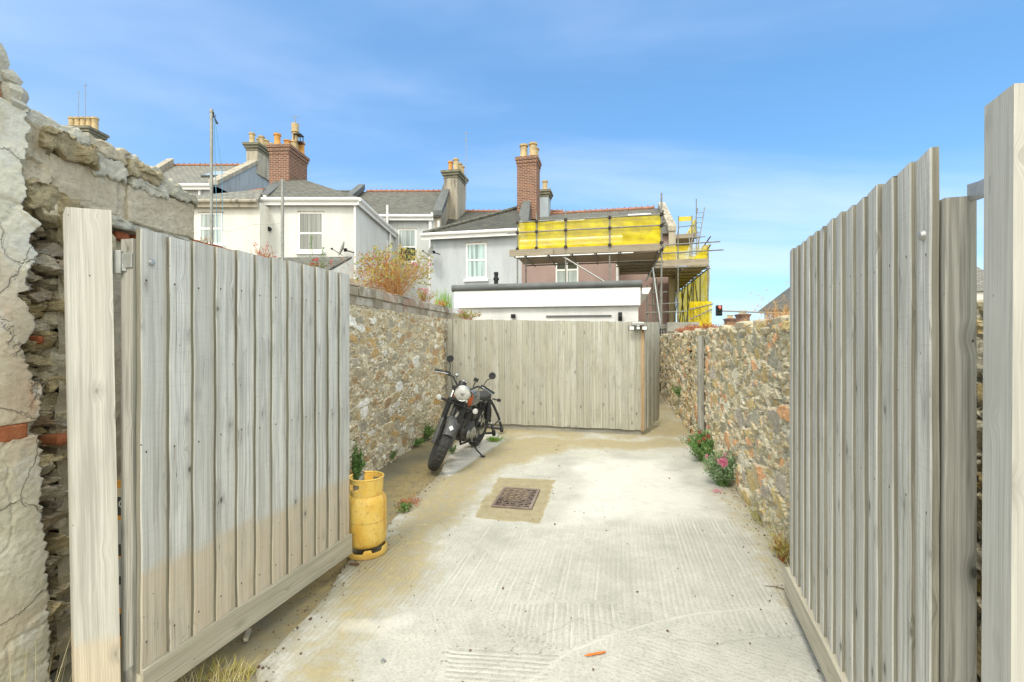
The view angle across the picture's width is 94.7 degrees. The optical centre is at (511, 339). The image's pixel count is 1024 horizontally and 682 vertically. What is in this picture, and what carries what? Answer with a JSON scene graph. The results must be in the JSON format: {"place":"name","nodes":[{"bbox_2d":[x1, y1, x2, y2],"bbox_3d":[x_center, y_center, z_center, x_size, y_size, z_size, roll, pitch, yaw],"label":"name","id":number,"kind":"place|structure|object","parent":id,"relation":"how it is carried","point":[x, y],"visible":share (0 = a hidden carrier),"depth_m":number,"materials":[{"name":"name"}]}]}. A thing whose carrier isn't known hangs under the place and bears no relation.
{"place":"outdoors","nodes":[
{"label":"outdoors","id":0,"kind":"place"},
{"bbox_2d":[243,628,251,641],"bbox_3d":[-1.468,1.641,2.617,0.023,0.018,0.096,0,0,-18],"label":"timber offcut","id":1,"kind":"object","parent":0,"point":[247,634],"visible":0.9,"depth_m":2.60,"materials":[{"name":"grey wood"}]},
{"bbox_2d":[49,435,456,681],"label":"old slab","id":2,"kind":"structure","parent":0,"point":[406,470],"depth_m":2.91,"materials":[{"name":"concrete"}]},
{"bbox_2d":[7,631,72,681],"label":"grass tuft","id":3,"kind":"object","parent":2,"relation":"on","point":[35,664],"visible":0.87,"depth_m":1.90,"materials":[{"name":"plant"}]},
{"bbox_2d":[63,207,120,681],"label":"gate post","id":4,"kind":"object","parent":2,"relation":"on","point":[91,444],"visible":1,"depth_m":1.97,"materials":[{"name":"beige wood"}]},
{"bbox_2d":[113,228,351,681],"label":"wooden gate","id":5,"kind":"structure","parent":4,"relation":"attached to","point":[235,413],"depth_m":2.39,"materials":[{"name":"wood"}]},
{"bbox_2d":[117,479,120,647],"bbox_3d":[-1.870,1.100,2.329,0.130,0.816,0.052,0,0,0],"label":"product tube","id":6,"kind":"object","parent":2,"relation":"on","point":[119,517],"visible":0.18,"depth_m":2.31,"materials":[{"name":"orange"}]},
{"bbox_2d":[176,655,257,681],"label":"grass tuft","id":7,"kind":"object","parent":2,"relation":"on","point":[224,677],"visible":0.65,"depth_m":2.27,"materials":[{"name":"plant"}]},
{"bbox_2d":[196,652,260,681],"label":"grass tuft","id":8,"kind":"object","parent":2,"relation":"on","point":[250,669],"visible":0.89,"depth_m":2.32,"materials":[{"name":"yellow plant"}]},
{"bbox_2d":[351,440,365,479],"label":"wall weed","id":9,"kind":"object","parent":2,"relation":"on","point":[356,469],"depth_m":5.29,"materials":[{"name":"green plant"}]},
{"bbox_2d":[409,438,425,445],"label":"wall weed","id":10,"kind":"object","parent":2,"relation":"on","point":[418,441],"depth_m":7.22,"materials":[{"name":"green plant"}]},
{"bbox_2d":[422,421,436,438],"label":"wall weed","id":11,"kind":"object","parent":2,"relation":"on","point":[428,431],"depth_m":7.70,"materials":[{"name":"green plant"}]},
{"bbox_2d":[304,234,332,268],"bbox_3d":[-2.047,-0.884,4.866,0.295,0.471,0.291,0,0,15],"label":"wall plant","id":12,"kind":"object","parent":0,"point":[321,265],"depth_m":4.87,"materials":[{"name":"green plant"}]},
{"bbox_2d":[0,0,1023,325],"label":"sky","id":13,"kind":"structure","parent":0,"point":[778,117],"materials":[{"name":"blue"}]},
{"bbox_2d":[256,422,826,681],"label":"driveway","id":14,"kind":"structure","parent":0,"point":[592,575],"depth_m":3.13,"materials":[{"name":"concrete"}]},
{"bbox_2d":[347,471,387,560],"bbox_3d":[-1.118,1.336,3.620,0.316,0.581,0.316,0,0,0],"label":"gas cylinder","id":15,"kind":"object","parent":14,"relation":"on","point":[367,514],"visible":0.96,"depth_m":3.50,"materials":[{"name":"yellow paint"}]},
{"bbox_2d":[389,493,422,512],"bbox_3d":[-1.024,1.596,4.609,0.317,0.116,0.398,0,0,-28],"label":"wall weed","id":16,"kind":"object","parent":14,"relation":"on","point":[406,506],"depth_m":4.51,"materials":[{"name":"green plant"}]},
{"bbox_2d":[448,445,456,453],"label":"wall weed","id":17,"kind":"object","parent":14,"relation":"on","point":[452,450],"depth_m":6.69,"materials":[{"name":"green plant"}]},
{"bbox_2d":[428,355,500,470],"bbox_3d":[-0.612,0.935,6.512,0.777,1.400,2.074,12,3,15],"label":"motorcycle","id":18,"kind":"object","parent":14,"relation":"on","point":[460,423],"visible":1,"depth_m":6.07,"materials":[{"name":"metal"}]},
{"bbox_2d":[476,398,503,435],"bbox_3d":[-0.386,1.296,7.901,0.481,0.611,0.638,0,0,0],"label":"motorcycle stand","id":19,"kind":"object","parent":14,"relation":"on","point":[493,428],"visible":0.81,"depth_m":8.03,"materials":[{"name":"black metal"}]},
{"bbox_2d":[486,435,504,441],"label":"wall weed","id":20,"kind":"object","parent":14,"relation":"on","point":[493,439],"depth_m":7.50,"materials":[{"name":"green plant"}]},
{"bbox_2d":[491,487,539,509],"bbox_3d":[0.050,1.621,4.826,0.400,0.020,0.600,0,0,11],"label":"drain cover","id":21,"kind":"object","parent":14,"relation":"on","point":[526,503],"visible":1,"depth_m":4.78,"materials":[{"name":"metal"}]},
{"bbox_2d":[221,437,819,681],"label":"grit","id":22,"kind":"object","parent":14,"relation":"on","point":[310,618],"visible":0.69,"depth_m":3.15,"materials":[{"name":"gravel"}]},
{"bbox_2d":[448,319,643,433],"bbox_3d":[0.535,0.643,8.429,3.520,2.053,0.100,0,0,12],"label":"wooden fence","id":23,"kind":"object","parent":14,"relation":"on","point":[578,376],"visible":0.93,"depth_m":8.34,"materials":[{"name":"beige wood"}]},
{"bbox_2d":[629,322,647,329],"bbox_3d":[2.129,-0.220,7.962,0.305,0.138,0.107,0,0,12],"label":"security light","id":24,"kind":"object","parent":23,"relation":"attached to","point":[637,324],"visible":1,"depth_m":7.92,"materials":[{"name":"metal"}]},
{"bbox_2d":[644,322,658,429],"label":"side gate","id":25,"kind":"structure","parent":23,"relation":"attached to","point":[651,375],"depth_m":8.37,"materials":[{"name":"beige wood"}]},
{"bbox_2d":[584,651,605,655],"bbox_3d":[0.429,1.624,2.436,0.122,0.004,0.016,0,0,-15],"label":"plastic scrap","id":26,"kind":"object","parent":14,"relation":"on","point":[594,653],"visible":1,"depth_m":2.43,"materials":[{"name":"orange plastic"}]},
{"bbox_2d":[679,425,713,461],"bbox_3d":[2.568,1.387,6.307,0.597,0.488,0.531,0,0,-20],"label":"valerian bush","id":27,"kind":"object","parent":14,"relation":"on","point":[702,445],"visible":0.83,"depth_m":6.23,"materials":[{"name":"green plant"}]},
{"bbox_2d":[697,336,703,435],"bbox_3d":[2.778,0.790,6.941,0.075,1.680,0.080,0,0,13],"label":"timber post","id":28,"kind":"object","parent":14,"relation":"on","point":[700,381],"visible":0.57,"depth_m":6.90,"materials":[{"name":"grey wood"}]},
{"bbox_2d":[702,450,736,492],"bbox_3d":[2.343,1.438,5.223,0.438,0.393,0.545,0,0,0],"label":"valerian bush","id":29,"kind":"object","parent":14,"relation":"on","point":[722,471],"visible":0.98,"depth_m":5.21,"materials":[{"name":"green plant"}]},
{"bbox_2d":[744,503,766,523],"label":"grass tuft","id":30,"kind":"object","parent":14,"relation":"on","point":[752,515],"visible":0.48,"depth_m":4.22,"materials":[{"name":"yellow plant"}]},
{"bbox_2d":[749,471,782,546],"bbox_3d":[2.106,1.381,3.713,0.492,0.500,0.632,0,0,-17],"label":"grass tuft","id":31,"kind":"object","parent":14,"relation":"on","point":[768,518],"visible":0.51,"depth_m":3.81,"materials":[{"name":"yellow plant"}]},
{"bbox_2d":[757,521,789,566],"bbox_3d":[2.047,1.480,3.487,0.422,0.302,0.610,0,0,0],"label":"grass tuft","id":32,"kind":"object","parent":14,"relation":"on","point":[787,560],"visible":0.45,"depth_m":3.53,"materials":[{"name":"plant"}]},
{"bbox_2d":[768,533,789,562],"bbox_3d":[1.993,1.533,3.466,0.153,0.197,0.214,0,0,-12],"label":"wall weed","id":33,"kind":"object","parent":14,"relation":"on","point":[782,556],"depth_m":3.46,"materials":[{"name":"yellow plant"}]},
{"bbox_2d":[981,83,1023,681],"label":"gate post","id":34,"kind":"object","parent":14,"relation":"on","point":[1002,655],"visible":1,"depth_m":1.08,"materials":[{"name":"beige wood"}]},
{"bbox_2d":[785,146,989,681],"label":"wooden gate","id":35,"kind":"structure","parent":34,"relation":"attached to","point":[881,578],"depth_m":1.58,"materials":[{"name":"wood"}]},
{"bbox_2d":[655,392,682,421],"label":"path","id":36,"kind":"structure","parent":0,"point":[667,413],"depth_m":10.34,"materials":[{"name":"concrete"}]},
{"label":"ground","id":37,"kind":"structure","parent":0,"visible":0},
{"bbox_2d":[67,116,109,140],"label":"terraced house","id":38,"kind":"structure","parent":37,"relation":"on","point":[90,125],"depth_m":30.44,"materials":[{"name":"stone"}]},
{"bbox_2d":[78,90,78,119],"bbox_3d":[-27.972,-15.116,30.400,0.160,1.881,0.034,0,0,0],"label":"aerial","id":39,"kind":"object","parent":38,"relation":"attached to","point":[78,104],"visible":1,"depth_m":30.40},
{"bbox_2d":[83,83,87,119],"bbox_3d":[-27.523,-15.340,30.400,0.320,2.330,0.034,0,0,0],"label":"aerial","id":40,"kind":"object","parent":38,"relation":"attached to","point":[85,85],"visible":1,"depth_m":30.40,"materials":[{"name":"grey metal"}]},
{"bbox_2d":[0,43,198,681],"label":"broken wall","id":41,"kind":"structure","parent":37,"relation":"on","point":[51,169],"depth_m":2.24,"materials":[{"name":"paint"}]},
{"bbox_2d":[155,132,273,194],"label":"terraced house","id":42,"kind":"structure","parent":37,"relation":"on","point":[251,172],"depth_m":26.42,"materials":[{"name":"paint"}]},
{"bbox_2d":[209,109,222,244],"bbox_3d":[-5.643,-1.336,9.000,0.258,6.133,0.067,0,0,0],"label":"clothes pole","id":43,"kind":"object","parent":37,"relation":"on","point":[211,111],"visible":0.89,"depth_m":8.99,"materials":[{"name":"grey metal"}]},
{"bbox_2d":[280,179,283,259],"bbox_3d":[-4.676,-0.769,9.600,0.075,4.998,0.075,0,0,0],"label":"clothes pole","id":44,"kind":"object","parent":37,"relation":"on","point":[282,218],"visible":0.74,"depth_m":9.57,"materials":[{"name":"grey metal"}]},
{"bbox_2d":[194,122,398,281],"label":"house","id":45,"kind":"structure","parent":37,"relation":"on","point":[328,218],"depth_m":18.00,"materials":[{"name":"paint"}]},
{"bbox_2d":[198,212,224,247],"bbox_3d":[-11.046,-4.015,17.284,1.023,1.325,0.148,0,0,0],"label":"window","id":46,"kind":"structure","parent":45,"relation":"in","point":[204,217],"depth_m":17.30,"materials":[{"name":"white plastic"}]},
{"bbox_2d":[295,211,324,253],"bbox_3d":[-7.679,-4.071,17.984,1.107,1.654,0.148,0,0,0],"label":"window","id":47,"kind":"structure","parent":45,"relation":"in","point":[309,222],"depth_m":18.00,"materials":[{"name":"white plastic"}]},
{"bbox_2d":[331,241,353,255],"bbox_3d":[-6.339,-3.381,17.610,0.506,0.576,0.755,0,0,18],"label":"satellite dish","id":48,"kind":"object","parent":45,"relation":"attached to","point":[342,248],"visible":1,"depth_m":17.55,"materials":[{"name":"black paint"}]},
{"bbox_2d":[386,240,391,262],"bbox_3d":[-5.920,-4.145,22.650,0.030,1.100,0.900,0,0,0],"label":"window","id":49,"kind":"structure","parent":45,"relation":"in","point":[387,242],"depth_m":22.36,"materials":[{"name":"white plastic"}]},
{"bbox_2d":[278,257,351,278],"bbox_3d":[-6.643,-0.580,15.263,2.466,4.420,1.326,0,0,0],"label":"lean to","id":50,"kind":"object","parent":37,"relation":"on","point":[337,263],"visible":0.19,"depth_m":15.55,"materials":[{"name":"stone"}]},
{"bbox_2d":[192,239,469,479],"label":"stone wall","id":51,"kind":"structure","parent":37,"relation":"on","point":[398,349],"depth_m":6.40,"materials":[{"name":"stone"}]},
{"bbox_2d":[250,242,277,257],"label":"dry shrub","id":52,"kind":"object","parent":51,"relation":"on","point":[259,253],"visible":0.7,"depth_m":4.09,"materials":[{"name":"plant"}]},
{"bbox_2d":[331,257,388,284],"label":"dry grass","id":53,"kind":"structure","parent":51,"relation":"on","point":[354,276],"depth_m":5.51,"materials":[{"name":"beige plant"}]},
{"bbox_2d":[339,242,433,296],"bbox_3d":[-1.748,-1.014,6.897,1.169,0.774,1.118,0,0,41],"label":"dry shrub","id":54,"kind":"object","parent":51,"relation":"on","point":[396,281],"visible":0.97,"depth_m":6.78,"materials":[{"name":"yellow plant"}]},
{"bbox_2d":[410,287,436,301],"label":"dry shrub","id":55,"kind":"object","parent":51,"relation":"on","point":[424,293],"visible":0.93,"depth_m":8.17,"materials":[{"name":"yellow plant"}]},
{"bbox_2d":[432,297,448,306],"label":"wall plant","id":56,"kind":"object","parent":51,"relation":"on","point":[439,302],"depth_m":8.75,"materials":[{"name":"orange plant"}]},
{"bbox_2d":[434,287,452,308],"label":"grass clump","id":57,"kind":"object","parent":51,"relation":"on","point":[447,304],"visible":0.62,"depth_m":9.32,"materials":[{"name":"green plant"}]},
{"bbox_2d":[456,308,481,319],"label":"wall plant","id":58,"kind":"object","parent":51,"relation":"on","point":[464,314],"depth_m":9.29,"materials":[{"name":"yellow plant"}]},
{"bbox_2d":[349,278,395,292],"bbox_3d":[-4.798,-0.089,15.711,1.836,3.438,4.114,0,0,-13],"label":"single storey extension","id":59,"kind":"object","parent":37,"relation":"on","point":[351,281],"visible":0.04,"depth_m":14.36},
{"bbox_2d":[338,158,468,302],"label":"terraced house","id":60,"kind":"structure","parent":37,"relation":"on","point":[413,214],"depth_m":24.89,"materials":[{"name":"paint"}]},
{"bbox_2d":[397,228,416,263],"bbox_3d":[-5.252,-4.663,23.634,1.077,1.813,0.148,0,0,0],"label":"window","id":61,"kind":"structure","parent":60,"relation":"in","point":[406,236],"depth_m":23.65,"materials":[{"name":"white plastic"}]},
{"bbox_2d":[420,206,521,313],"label":"house","id":62,"kind":"structure","parent":37,"relation":"on","point":[472,251],"depth_m":20.13,"materials":[{"name":"paint"}]},
{"bbox_2d":[422,244,439,256],"bbox_3d":[-3.431,-3.738,19.960,0.506,0.576,0.755,0,0,18],"label":"satellite dish","id":63,"kind":"object","parent":62,"relation":"attached to","point":[431,248],"visible":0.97,"depth_m":19.95,"materials":[{"name":"black paint"}]},
{"bbox_2d":[464,241,487,281],"bbox_3d":[-1.523,-3.296,20.042,1.073,1.681,0.268,0,0,8],"label":"window","id":64,"kind":"structure","parent":62,"relation":"in","point":[476,252],"depth_m":20.04,"materials":[{"name":"white plastic"}]},
{"bbox_2d":[446,209,562,224],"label":"terraced house","id":65,"kind":"structure","parent":37,"relation":"on","point":[469,214],"depth_m":27.25,"materials":[{"name":"stone"}]},
{"bbox_2d":[451,272,650,321],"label":"outbuilding","id":66,"kind":"structure","parent":37,"relation":"on","point":[609,301],"depth_m":10.71,"materials":[{"name":"white paint"}]},
{"bbox_2d":[515,142,675,333],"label":"house","id":67,"kind":"structure","parent":37,"relation":"on","point":[533,198],"depth_m":22.20,"materials":[{"name":"stone"}]},
{"bbox_2d":[555,254,577,281],"bbox_3d":[2.239,-2.847,19.195,0.978,1.239,0.244,0,0,5],"label":"window","id":68,"kind":"structure","parent":67,"relation":"in","point":[572,270],"depth_m":19.18,"materials":[{"name":"white plastic"}]},
{"bbox_2d":[507,193,723,334],"bbox_3d":[7.073,-2.571,22.130,6.228,8.402,17.481,0,0,36],"label":"scaffolding","id":69,"kind":"object","parent":37,"relation":"on","point":[569,241],"visible":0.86,"depth_m":16.49,"materials":[{"name":"metal"}]},
{"bbox_2d":[666,322,698,333],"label":"garden wall","id":70,"kind":"structure","parent":37,"relation":"on","point":[671,327],"depth_m":16.31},
{"bbox_2d":[723,315,735,324],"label":"house","id":71,"kind":"structure","parent":37,"relation":"on","point":[730,319],"depth_m":62.34,"materials":[{"name":"brick"}]},
{"bbox_2d":[730,310,751,325],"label":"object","id":72,"kind":"structure","parent":37,"relation":"on","point":[742,316],"depth_m":58.13,"materials":[{"name":"brick"}]},
{"bbox_2d":[716,305,789,315],"bbox_3d":[17.979,-0.411,33.930,6.521,4.082,0.390,0,0,0],"label":"traffic light","id":73,"kind":"object","parent":37,"relation":"on","point":[719,310],"visible":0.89,"depth_m":33.95,"materials":[{"name":"black paint"}]},
{"bbox_2d":[759,287,789,319],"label":"house","id":74,"kind":"structure","parent":37,"relation":"on","point":[786,292],"depth_m":46.88,"materials":[{"name":"stone"}]},
{"bbox_2d":[659,300,982,681],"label":"stone wall","id":75,"kind":"structure","parent":37,"relation":"on","point":[747,392],"depth_m":4.49,"materials":[{"name":"stone"}]},
{"bbox_2d":[659,329,665,390],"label":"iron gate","id":76,"kind":"structure","parent":75,"relation":"attached to","point":[660,352],"depth_m":14.08,"materials":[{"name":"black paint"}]},
{"bbox_2d":[669,384,681,395],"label":"wall plant","id":77,"kind":"object","parent":75,"relation":"on","point":[677,391],"depth_m":9.57,"materials":[{"name":"green plant"}]},
{"bbox_2d":[675,326,691,332],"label":"dry shrub","id":78,"kind":"object","parent":75,"relation":"on","point":[681,330],"visible":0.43,"depth_m":9.99,"materials":[{"name":"red plant"}]},
{"bbox_2d":[680,322,728,329],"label":"dry shrub","id":79,"kind":"object","parent":75,"relation":"on","point":[690,327],"visible":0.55,"depth_m":7.77,"materials":[{"name":"red plant"}]},
{"bbox_2d":[749,282,789,323],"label":"dry grass","id":80,"kind":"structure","parent":75,"relation":"on","point":[778,313],"depth_m":3.95,"materials":[{"name":"brown plant"}]},
{"bbox_2d":[977,267,983,299],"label":"house","id":81,"kind":"structure","parent":37,"relation":"on","point":[980,273],"depth_m":29.40,"materials":[{"name":"stone"}]}
]}

